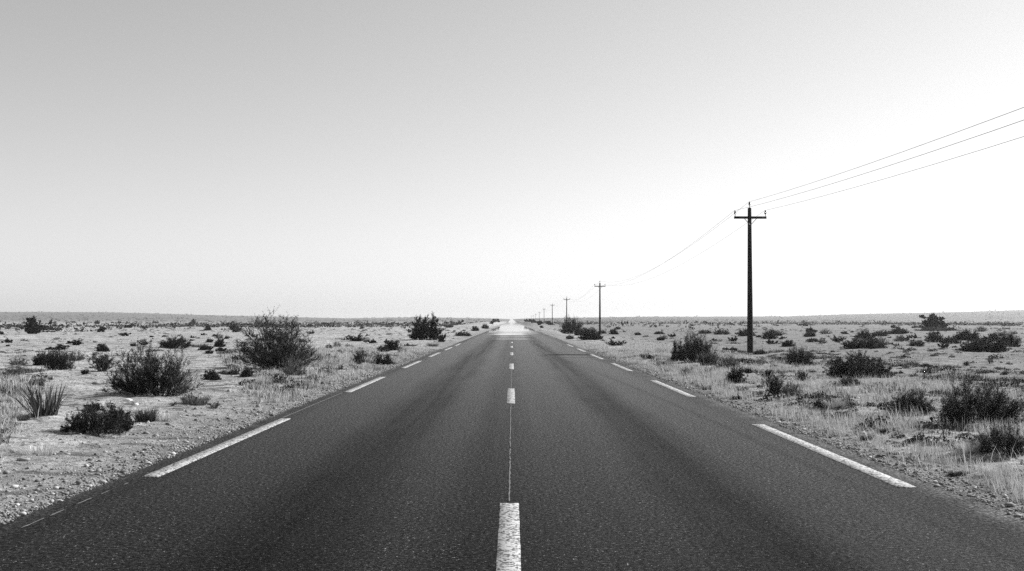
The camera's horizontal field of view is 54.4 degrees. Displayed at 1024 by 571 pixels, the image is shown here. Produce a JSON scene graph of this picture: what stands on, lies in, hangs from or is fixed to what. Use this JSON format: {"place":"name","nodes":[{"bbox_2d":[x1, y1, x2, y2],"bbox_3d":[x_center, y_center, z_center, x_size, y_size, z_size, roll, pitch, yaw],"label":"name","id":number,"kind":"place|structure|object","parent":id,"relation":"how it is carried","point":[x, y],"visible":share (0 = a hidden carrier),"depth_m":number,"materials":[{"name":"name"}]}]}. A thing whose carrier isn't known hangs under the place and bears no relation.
{"place":"outdoors","nodes":[
{"label":"outdoors","id":0,"kind":"place"},
{"bbox_2d":[0,392,43,461],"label":"dry verge grass","id":1,"kind":"structure","parent":0,"point":[12,406],"depth_m":14.73,"materials":[{"name":"plant"}]},
{"bbox_2d":[0,386,263,442],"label":"withered grass","id":2,"kind":"structure","parent":0,"point":[4,431],"depth_m":14.87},
{"bbox_2d":[0,319,1023,570],"bbox_3d":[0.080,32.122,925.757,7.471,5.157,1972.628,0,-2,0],"label":"road","id":3,"kind":"structure","parent":0,"point":[512,445],"depth_m":8.05,"materials":[{"name":"asphalt"}]},
{"bbox_2d":[0,310,1023,521],"bbox_3d":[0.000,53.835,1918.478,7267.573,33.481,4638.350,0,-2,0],"label":"ground","id":4,"kind":"structure","parent":0,"point":[38,431],"depth_m":30.18,"materials":[{"name":"soil"}]},
{"bbox_2d":[3,364,26,374],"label":"shrub","id":5,"kind":"object","parent":4,"relation":"on","point":[20,371],"visible":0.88,"depth_m":24.93,"materials":[{"name":"grey plant"}]},
{"bbox_2d":[7,355,29,364],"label":"shrub","id":6,"kind":"object","parent":4,"relation":"on","point":[19,361],"visible":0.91,"depth_m":29.26,"materials":[{"name":"grey plant"}]},
{"bbox_2d":[10,413,32,420],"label":"grass tuft","id":7,"kind":"object","parent":4,"relation":"on","point":[24,418],"visible":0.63,"depth_m":13.43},
{"bbox_2d":[24,316,43,333],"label":"shrub","id":8,"kind":"object","parent":4,"relation":"on","point":[32,326],"visible":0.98,"depth_m":118.79,"materials":[{"name":"black plant"}]},
{"bbox_2d":[12,442,62,455],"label":"grass tuft","id":9,"kind":"object","parent":4,"relation":"on","point":[42,450],"visible":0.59,"depth_m":10.21,"materials":[{"name":"plant"}]},
{"bbox_2d":[1,380,75,416],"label":"spiky plant","id":10,"kind":"object","parent":4,"relation":"on","point":[51,408],"visible":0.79,"depth_m":13.99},
{"bbox_2d":[31,348,51,364],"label":"shrub","id":11,"kind":"object","parent":4,"relation":"on","point":[37,360],"visible":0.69,"depth_m":28.97,"materials":[{"name":"black plant"}]},
{"bbox_2d":[43,343,75,369],"bbox_3d":[-12.374,1.956,27.302,0.849,0.832,0.859,2,-3,-38],"label":"shrub","id":12,"kind":"object","parent":4,"relation":"on","point":[60,361],"visible":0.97,"depth_m":27.18,"materials":[{"name":"black plant"}]},
{"bbox_2d":[55,344,69,349],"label":"shrub","id":13,"kind":"object","parent":4,"relation":"on","point":[60,346],"visible":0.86,"depth_m":51.59,"materials":[{"name":"black plant"}]},
{"bbox_2d":[68,349,85,360],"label":"shrub","id":14,"kind":"object","parent":4,"relation":"on","point":[80,357],"visible":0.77,"depth_m":34.16,"materials":[{"name":"grey plant"}]},
{"bbox_2d":[72,338,83,344],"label":"shrub","id":15,"kind":"object","parent":4,"relation":"on","point":[75,342],"visible":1,"depth_m":56.36,"materials":[{"name":"black plant"}]},
{"bbox_2d":[84,399,101,410],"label":"shrub","id":16,"kind":"object","parent":4,"relation":"on","point":[97,404],"visible":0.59,"depth_m":14.97,"materials":[{"name":"grey plant"}]},
{"bbox_2d":[60,398,134,435],"bbox_3d":[-5.058,1.615,12.189,0.977,0.446,0.835,-1,-2,29],"label":"shrub","id":17,"kind":"object","parent":4,"relation":"on","point":[99,424],"visible":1,"depth_m":12.07,"materials":[{"name":"black plant"}]},
{"bbox_2d":[94,343,109,351],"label":"shrub","id":18,"kind":"object","parent":4,"relation":"on","point":[102,347],"visible":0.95,"depth_m":45.45,"materials":[{"name":"black plant"}]},
{"bbox_2d":[85,350,120,371],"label":"shrub","id":19,"kind":"object","parent":4,"relation":"on","point":[102,362],"visible":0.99,"depth_m":26.23,"materials":[{"name":"grey plant"}]},
{"bbox_2d":[131,406,163,421],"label":"grass tuft","id":20,"kind":"object","parent":4,"relation":"on","point":[145,416],"visible":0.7,"depth_m":13.60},
{"bbox_2d":[102,338,203,395],"bbox_3d":[-6.388,1.471,17.881,1.761,1.139,1.400,-1,-2,18],"label":"shrub","id":21,"kind":"object","parent":4,"relation":"on","point":[151,379],"visible":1,"depth_m":17.69,"materials":[{"name":"grey plant"}]},
{"bbox_2d":[154,410,176,421],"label":"grass tuft","id":22,"kind":"object","parent":4,"relation":"on","point":[167,417],"visible":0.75,"depth_m":13.81,"materials":[{"name":"plant"}]},
{"bbox_2d":[158,335,193,347],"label":"shrub","id":23,"kind":"object","parent":4,"relation":"on","point":[174,342],"visible":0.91,"depth_m":51.79,"materials":[{"name":"black plant"}]},
{"bbox_2d":[177,394,216,405],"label":"grass tuft","id":24,"kind":"object","parent":4,"relation":"on","point":[195,400],"visible":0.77,"depth_m":16.09,"materials":[{"name":"plant"}]},
{"bbox_2d":[198,344,214,349],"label":"shrub","id":25,"kind":"object","parent":4,"relation":"on","point":[206,347],"visible":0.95,"depth_m":48.11,"materials":[{"name":"grey plant"}]},
{"bbox_2d":[200,369,221,379],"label":"shrub","id":26,"kind":"object","parent":4,"relation":"on","point":[212,375],"visible":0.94,"depth_m":23.08,"materials":[{"name":"black plant"}]},
{"bbox_2d":[206,401,220,408],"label":"weed","id":27,"kind":"object","parent":4,"relation":"on","point":[214,405],"visible":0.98,"depth_m":15.76,"materials":[{"name":"grey plant"}]},
{"bbox_2d":[0,344,430,429],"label":"dry verge grass","id":28,"kind":"structure","parent":4,"relation":"on","point":[321,351],"depth_m":24.85,"materials":[{"name":"plant"}]},
{"bbox_2d":[213,338,226,346],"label":"shrub","id":29,"kind":"object","parent":4,"relation":"on","point":[219,342],"visible":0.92,"depth_m":54.89,"materials":[{"name":"black plant"}]},
{"bbox_2d":[218,370,240,374],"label":"shrub","id":30,"kind":"object","parent":4,"relation":"on","point":[231,372],"visible":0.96,"depth_m":25.58,"materials":[{"name":"grey plant"}]},
{"bbox_2d":[240,367,254,376],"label":"shrub","id":31,"kind":"object","parent":4,"relation":"on","point":[245,371],"visible":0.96,"depth_m":24.09,"materials":[{"name":"black plant"}]},
{"bbox_2d":[250,376,274,383],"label":"grass tuft","id":32,"kind":"object","parent":4,"relation":"on","point":[263,378],"visible":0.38,"depth_m":21.23,"materials":[{"name":"plant"}]},
{"bbox_2d":[229,304,328,368],"bbox_3d":[-6.650,1.485,28.441,2.851,1.906,2.636,2,-3,-44],"label":"shrub","id":33,"kind":"object","parent":4,"relation":"on","point":[268,359],"visible":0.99,"depth_m":28.16,"materials":[{"name":"grey plant"}]},
{"bbox_2d":[280,355,308,374],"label":"shrub","id":34,"kind":"object","parent":4,"relation":"on","point":[288,368],"visible":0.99,"depth_m":25.04,"materials":[{"name":"grey plant"}]},
{"bbox_2d":[346,333,369,340],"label":"shrub","id":35,"kind":"object","parent":4,"relation":"on","point":[355,338],"visible":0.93,"depth_m":66.73,"materials":[{"name":"grey plant"}]},
{"bbox_2d":[352,350,366,363],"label":"shrub","id":36,"kind":"object","parent":4,"relation":"on","point":[358,358],"visible":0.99,"depth_m":31.68,"materials":[{"name":"grey plant"}]},
{"bbox_2d":[376,344,389,351],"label":"shrub","id":37,"kind":"object","parent":4,"relation":"on","point":[385,348],"visible":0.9,"depth_m":44.92,"materials":[{"name":"grey plant"}]},
{"bbox_2d":[373,352,393,364],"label":"shrub","id":38,"kind":"object","parent":4,"relation":"on","point":[385,360],"visible":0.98,"depth_m":32.50,"materials":[{"name":"black plant"}]},
{"bbox_2d":[386,340,402,349],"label":"shrub","id":39,"kind":"object","parent":4,"relation":"on","point":[392,346],"visible":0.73,"depth_m":46.45,"materials":[{"name":"black plant"}]},
{"bbox_2d":[406,311,446,339],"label":"shrub","id":40,"kind":"object","parent":4,"relation":"on","point":[423,330],"visible":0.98,"depth_m":71.61,"materials":[{"name":"black plant"}]},
{"bbox_2d":[454,331,471,335],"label":"shrub","id":41,"kind":"object","parent":4,"relation":"on","point":[461,333],"visible":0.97,"depth_m":93.24,"materials":[{"name":"grey plant"}]},
{"bbox_2d":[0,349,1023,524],"bbox_3d":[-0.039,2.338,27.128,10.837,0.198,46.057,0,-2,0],"label":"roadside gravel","id":42,"kind":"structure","parent":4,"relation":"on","point":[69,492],"depth_m":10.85,"materials":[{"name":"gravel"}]},
{"bbox_2d":[0,309,1023,331],"bbox_3d":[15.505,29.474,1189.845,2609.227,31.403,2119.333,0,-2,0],"label":"distant scrub","id":43,"kind":"object","parent":4,"relation":"on","point":[223,324],"visible":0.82,"depth_m":320.17,"materials":[{"name":"grey plant"}]},
{"bbox_2d":[0,327,1023,477],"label":"ground cover","id":44,"kind":"object","parent":4,"relation":"on","point":[913,438],"visible":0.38,"depth_m":21.56,"materials":[{"name":"grey plant"}]},
{"bbox_2d":[0,339,1023,491],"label":"scattered stones","id":45,"kind":"object","parent":4,"relation":"on","point":[28,459],"visible":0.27,"depth_m":16.55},
{"bbox_2d":[558,314,583,333],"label":"shrub","id":46,"kind":"object","parent":4,"relation":"on","point":[567,328],"visible":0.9,"depth_m":107.58,"materials":[{"name":"black plant"}]},
{"bbox_2d":[576,327,603,339],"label":"shrub","id":47,"kind":"object","parent":4,"relation":"on","point":[590,334],"visible":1,"depth_m":73.14,"materials":[{"name":"black plant"}]},
{"bbox_2d":[594,283,605,329],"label":"utility pole","id":48,"kind":"object","parent":4,"relation":"on","point":[599,286],"visible":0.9,"depth_m":126.91,"materials":[{"name":"grey wood"}]},
{"bbox_2d":[608,329,617,334],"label":"shrub","id":49,"kind":"object","parent":4,"relation":"on","point":[613,331],"visible":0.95,"depth_m":99.91,"materials":[{"name":"grey plant"}]},
{"bbox_2d":[600,338,626,345],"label":"shrub","id":50,"kind":"object","parent":4,"relation":"on","point":[615,343],"visible":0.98,"depth_m":54.75,"materials":[{"name":"grey plant"}]},
{"bbox_2d":[641,353,654,358],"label":"shrub","id":51,"kind":"object","parent":4,"relation":"on","point":[648,356],"visible":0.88,"depth_m":36.30,"materials":[{"name":"grey plant"}]},
{"bbox_2d":[645,347,669,353],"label":"grass tuft","id":52,"kind":"object","parent":4,"relation":"on","point":[654,350],"visible":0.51,"depth_m":41.42,"materials":[{"name":"plant"}]},
{"bbox_2d":[670,338,682,361],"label":"shrub","id":53,"kind":"object","parent":4,"relation":"on","point":[674,353],"visible":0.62,"depth_m":34.68,"materials":[{"name":"black plant"}]},
{"bbox_2d":[675,327,716,362],"bbox_3d":[6.158,1.961,33.061,1.392,1.250,1.408,1,-2,-23],"label":"shrub","id":54,"kind":"object","parent":4,"relation":"on","point":[689,350],"visible":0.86,"depth_m":32.93,"materials":[{"name":"black plant"}]},
{"bbox_2d":[693,350,721,364],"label":"grass tuft","id":55,"kind":"object","parent":4,"relation":"on","point":[707,359],"visible":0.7,"depth_m":30.61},
{"bbox_2d":[714,329,730,334],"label":"shrub","id":56,"kind":"object","parent":4,"relation":"on","point":[720,332],"visible":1,"depth_m":103.43,"materials":[{"name":"grey plant"}]},
{"bbox_2d":[711,353,743,368],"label":"shrub","id":57,"kind":"object","parent":4,"relation":"on","point":[728,363],"visible":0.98,"depth_m":28.72,"materials":[{"name":"grey plant"}]},
{"bbox_2d":[725,367,748,382],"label":"shrub","id":58,"kind":"object","parent":4,"relation":"on","point":[733,375],"visible":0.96,"depth_m":22.04,"materials":[{"name":"black plant"}]},
{"bbox_2d":[736,328,756,335],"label":"shrub","id":59,"kind":"object","parent":4,"relation":"on","point":[741,333],"visible":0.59,"depth_m":91.86,"materials":[{"name":"grey plant"}]},
{"bbox_2d":[734,201,766,352],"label":"utility pole","id":60,"kind":"object","parent":4,"relation":"on","point":[749,217],"visible":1,"depth_m":43.46,"materials":[{"name":"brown wood"}]},
{"bbox_2d":[533,107,1023,315],"bbox_3d":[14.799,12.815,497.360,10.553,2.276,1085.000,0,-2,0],"label":"power cable","id":61,"kind":"object","parent":60,"relation":"attached to","point":[843,172],"visible":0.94,"depth_m":28.88,"materials":[{"name":"grey metal"}]},
{"bbox_2d":[552,120,1022,306],"bbox_3d":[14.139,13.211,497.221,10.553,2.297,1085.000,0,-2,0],"label":"power cable","id":62,"kind":"object","parent":60,"relation":"attached to","point":[842,180],"visible":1,"depth_m":27.37,"materials":[{"name":"grey metal"}]},
{"bbox_2d":[554,136,1023,306],"bbox_3d":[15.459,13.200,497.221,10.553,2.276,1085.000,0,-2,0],"label":"power cable","id":63,"kind":"object","parent":60,"relation":"attached to","point":[843,190],"visible":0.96,"depth_m":30.10,"materials":[{"name":"grey metal"}]},
{"bbox_2d":[760,370,773,377],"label":"shrub","id":64,"kind":"object","parent":4,"relation":"on","point":[767,372],"visible":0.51,"depth_m":24.33,"materials":[{"name":"grey plant"}]},
{"bbox_2d":[760,327,778,338],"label":"shrub","id":65,"kind":"object","parent":4,"relation":"on","point":[769,334],"visible":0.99,"depth_m":76.18,"materials":[{"name":"grey plant"}]},
{"bbox_2d":[760,374,786,394],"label":"shrub","id":66,"kind":"object","parent":4,"relation":"on","point":[775,385],"visible":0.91,"depth_m":18.60,"materials":[{"name":"black plant"}]},
{"bbox_2d":[781,339,795,346],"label":"shrub","id":67,"kind":"object","parent":4,"relation":"on","point":[786,343],"visible":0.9,"depth_m":52.88,"materials":[{"name":"black plant"}]},
{"bbox_2d":[779,381,803,395],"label":"shrub","id":68,"kind":"object","parent":4,"relation":"on","point":[790,389],"visible":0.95,"depth_m":18.13,"materials":[{"name":"grey plant"}]},
{"bbox_2d":[781,344,814,364],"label":"shrub","id":69,"kind":"object","parent":4,"relation":"on","point":[800,358],"visible":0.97,"depth_m":32.41,"materials":[{"name":"black plant"}]},
{"bbox_2d":[577,340,1023,506],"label":"dry verge grass","id":70,"kind":"structure","parent":4,"relation":"on","point":[721,379],"depth_m":16.66,"materials":[{"name":"plant"}]},
{"bbox_2d":[795,370,809,380],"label":"shrub","id":71,"kind":"object","parent":4,"relation":"on","point":[801,375],"visible":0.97,"depth_m":22.80,"materials":[{"name":"black plant"}]},
{"bbox_2d":[803,329,816,336],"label":"shrub","id":72,"kind":"object","parent":4,"relation":"on","point":[810,334],"visible":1,"depth_m":89.42,"materials":[{"name":"black plant"}]},
{"bbox_2d":[813,395,835,407],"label":"shrub","id":73,"kind":"object","parent":4,"relation":"on","point":[817,403],"visible":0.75,"depth_m":15.54,"materials":[{"name":"black plant"}]},
{"bbox_2d":[820,398,848,408],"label":"grass tuft","id":74,"kind":"object","parent":4,"relation":"on","point":[839,403],"visible":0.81,"depth_m":15.41,"materials":[{"name":"plant"}]},
{"bbox_2d":[826,334,846,340],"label":"shrub","id":75,"kind":"object","parent":4,"relation":"on","point":[838,338],"visible":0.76,"depth_m":72.43,"materials":[{"name":"black plant"}]},
{"bbox_2d":[834,377,861,385],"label":"shrub","id":76,"kind":"object","parent":4,"relation":"on","point":[845,382],"visible":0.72,"depth_m":20.62,"materials":[{"name":"grey plant"}]},
{"bbox_2d":[822,349,899,378],"bbox_3d":[8.452,1.897,24.165,1.938,0.816,1.630,1,-2,-16],"label":"shrub","id":77,"kind":"object","parent":4,"relation":"on","point":[857,365],"visible":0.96,"depth_m":23.90,"materials":[{"name":"black plant"}]},
{"bbox_2d":[854,329,872,338],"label":"shrub","id":78,"kind":"object","parent":4,"relation":"on","point":[859,333],"visible":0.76,"depth_m":81.68,"materials":[{"name":"grey plant"}]},
{"bbox_2d":[839,333,888,348],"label":"shrub","id":79,"kind":"object","parent":4,"relation":"on","point":[869,343],"visible":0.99,"depth_m":47.16,"materials":[{"name":"black plant"}]},
{"bbox_2d":[856,433,873,439],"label":"grass tuft","id":80,"kind":"object","parent":4,"relation":"on","point":[865,437],"visible":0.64,"depth_m":11.78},
{"bbox_2d":[871,330,889,335],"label":"shrub","id":81,"kind":"object","parent":4,"relation":"on","point":[881,333],"visible":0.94,"depth_m":97.08,"materials":[{"name":"grey plant"}]},
{"bbox_2d":[876,336,888,344],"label":"shrub","id":82,"kind":"object","parent":4,"relation":"on","point":[881,340],"visible":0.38,"depth_m":57.91,"materials":[{"name":"grey plant"}]},
{"bbox_2d":[877,427,892,433],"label":"grass tuft","id":83,"kind":"object","parent":4,"relation":"on","point":[883,431],"visible":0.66,"depth_m":12.39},
{"bbox_2d":[890,327,907,333],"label":"shrub","id":84,"kind":"object","parent":4,"relation":"on","point":[897,330],"visible":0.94,"depth_m":110.02,"materials":[{"name":"black plant"}]},
{"bbox_2d":[892,334,907,341],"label":"shrub","id":85,"kind":"object","parent":4,"relation":"on","point":[899,339],"visible":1,"depth_m":72.31,"materials":[{"name":"grey plant"}]},
{"bbox_2d":[895,416,919,427],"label":"grass tuft","id":86,"kind":"object","parent":4,"relation":"on","point":[907,423],"visible":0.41,"depth_m":12.81,"materials":[{"name":"plant"}]},
{"bbox_2d":[886,385,936,414],"bbox_3d":[5.793,1.649,14.543,0.691,0.457,0.699,0,-2,-8],"label":"shrub","id":87,"kind":"object","parent":4,"relation":"on","point":[911,402],"visible":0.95,"depth_m":14.40,"materials":[{"name":"black plant"}]},
{"bbox_2d":[909,338,924,346],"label":"shrub","id":88,"kind":"object","parent":4,"relation":"on","point":[914,342],"visible":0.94,"depth_m":52.20,"materials":[{"name":"black plant"}]},
{"bbox_2d":[921,367,932,374],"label":"weed","id":89,"kind":"object","parent":4,"relation":"on","point":[924,371],"visible":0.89,"depth_m":25.16,"materials":[{"name":"grey plant"}]},
{"bbox_2d":[920,439,936,445],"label":"grass tuft","id":90,"kind":"object","parent":4,"relation":"on","point":[929,443],"visible":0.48,"depth_m":11.06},
{"bbox_2d":[919,313,947,328],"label":"shrub","id":91,"kind":"object","parent":4,"relation":"on","point":[932,320],"visible":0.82,"depth_m":144.24,"materials":[{"name":"black plant"}]},
{"bbox_2d":[924,329,943,341],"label":"shrub","id":92,"kind":"object","parent":4,"relation":"on","point":[935,337],"visible":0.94,"depth_m":70.99,"materials":[{"name":"black plant"}]},
{"bbox_2d":[915,326,961,330],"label":"shrub","id":93,"kind":"object","parent":4,"relation":"on","point":[939,328],"visible":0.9,"depth_m":137.27,"materials":[{"name":"plant"}]},
{"bbox_2d":[937,341,949,348],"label":"shrub","id":94,"kind":"object","parent":4,"relation":"on","point":[946,345],"visible":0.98,"depth_m":46.45,"materials":[{"name":"grey plant"}]},
{"bbox_2d":[939,335,961,343],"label":"shrub","id":95,"kind":"object","parent":4,"relation":"on","point":[949,340],"visible":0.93,"depth_m":63.91,"materials":[{"name":"black plant"}]},
{"bbox_2d":[941,469,967,476],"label":"grass tuft","id":96,"kind":"object","parent":4,"relation":"on","point":[955,474],"visible":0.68,"depth_m":9.09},
{"bbox_2d":[953,328,980,340],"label":"shrub","id":97,"kind":"object","parent":4,"relation":"on","point":[966,335],"visible":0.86,"depth_m":74.48,"materials":[{"name":"black plant"}]},
{"bbox_2d":[949,438,984,453],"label":"grass tuft","id":98,"kind":"object","parent":4,"relation":"on","point":[968,448],"visible":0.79,"depth_m":10.23,"materials":[{"name":"plant"}]},
{"bbox_2d":[932,372,1023,426],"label":"shrub","id":99,"kind":"object","parent":4,"relation":"on","point":[957,408],"visible":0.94,"depth_m":12.95,"materials":[{"name":"grey plant"}]},
{"bbox_2d":[973,326,986,331],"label":"shrub","id":100,"kind":"object","parent":4,"relation":"on","point":[980,329],"visible":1,"depth_m":129.30,"materials":[{"name":"grey plant"}]},
{"bbox_2d":[955,334,1011,352],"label":"shrub","id":101,"kind":"object","parent":4,"relation":"on","point":[998,345],"visible":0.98,"depth_m":42.91,"materials":[{"name":"black plant"}]},
{"bbox_2d":[987,333,999,340],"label":"shrub","id":102,"kind":"object","parent":4,"relation":"on","point":[995,335],"visible":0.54,"depth_m":74.74,"materials":[{"name":"black plant"}]},
{"bbox_2d":[974,459,1019,476],"bbox_3d":[4.379,1.657,8.980,0.502,0.176,0.420,0,-2,-6],"label":"grass tuft","id":103,"kind":"object","parent":4,"relation":"on","point":[996,468],"visible":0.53,"depth_m":8.99,"materials":[{"name":"plant"}]},
{"bbox_2d":[971,419,1023,454],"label":"shrub","id":104,"kind":"object","parent":4,"relation":"on","point":[1010,439],"visible":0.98,"depth_m":10.12,"materials":[{"name":"black plant"}]},
{"bbox_2d":[994,327,1022,346],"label":"shrub","id":105,"kind":"object","parent":4,"relation":"on","point":[1013,340],"visible":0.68,"depth_m":48.93,"materials":[{"name":"black plant"}]},
{"bbox_2d":[0,348,1023,462],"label":"withered grass","id":106,"kind":"structure","parent":0,"point":[768,357],"depth_m":22.96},
{"bbox_2d":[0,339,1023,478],"bbox_3d":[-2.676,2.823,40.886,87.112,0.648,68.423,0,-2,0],"label":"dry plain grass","id":107,"kind":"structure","parent":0,"point":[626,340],"depth_m":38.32,"materials":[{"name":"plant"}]},
{"bbox_2d":[0,0,1023,318],"label":"sky","id":108,"kind":"structure","parent":0,"point":[499,159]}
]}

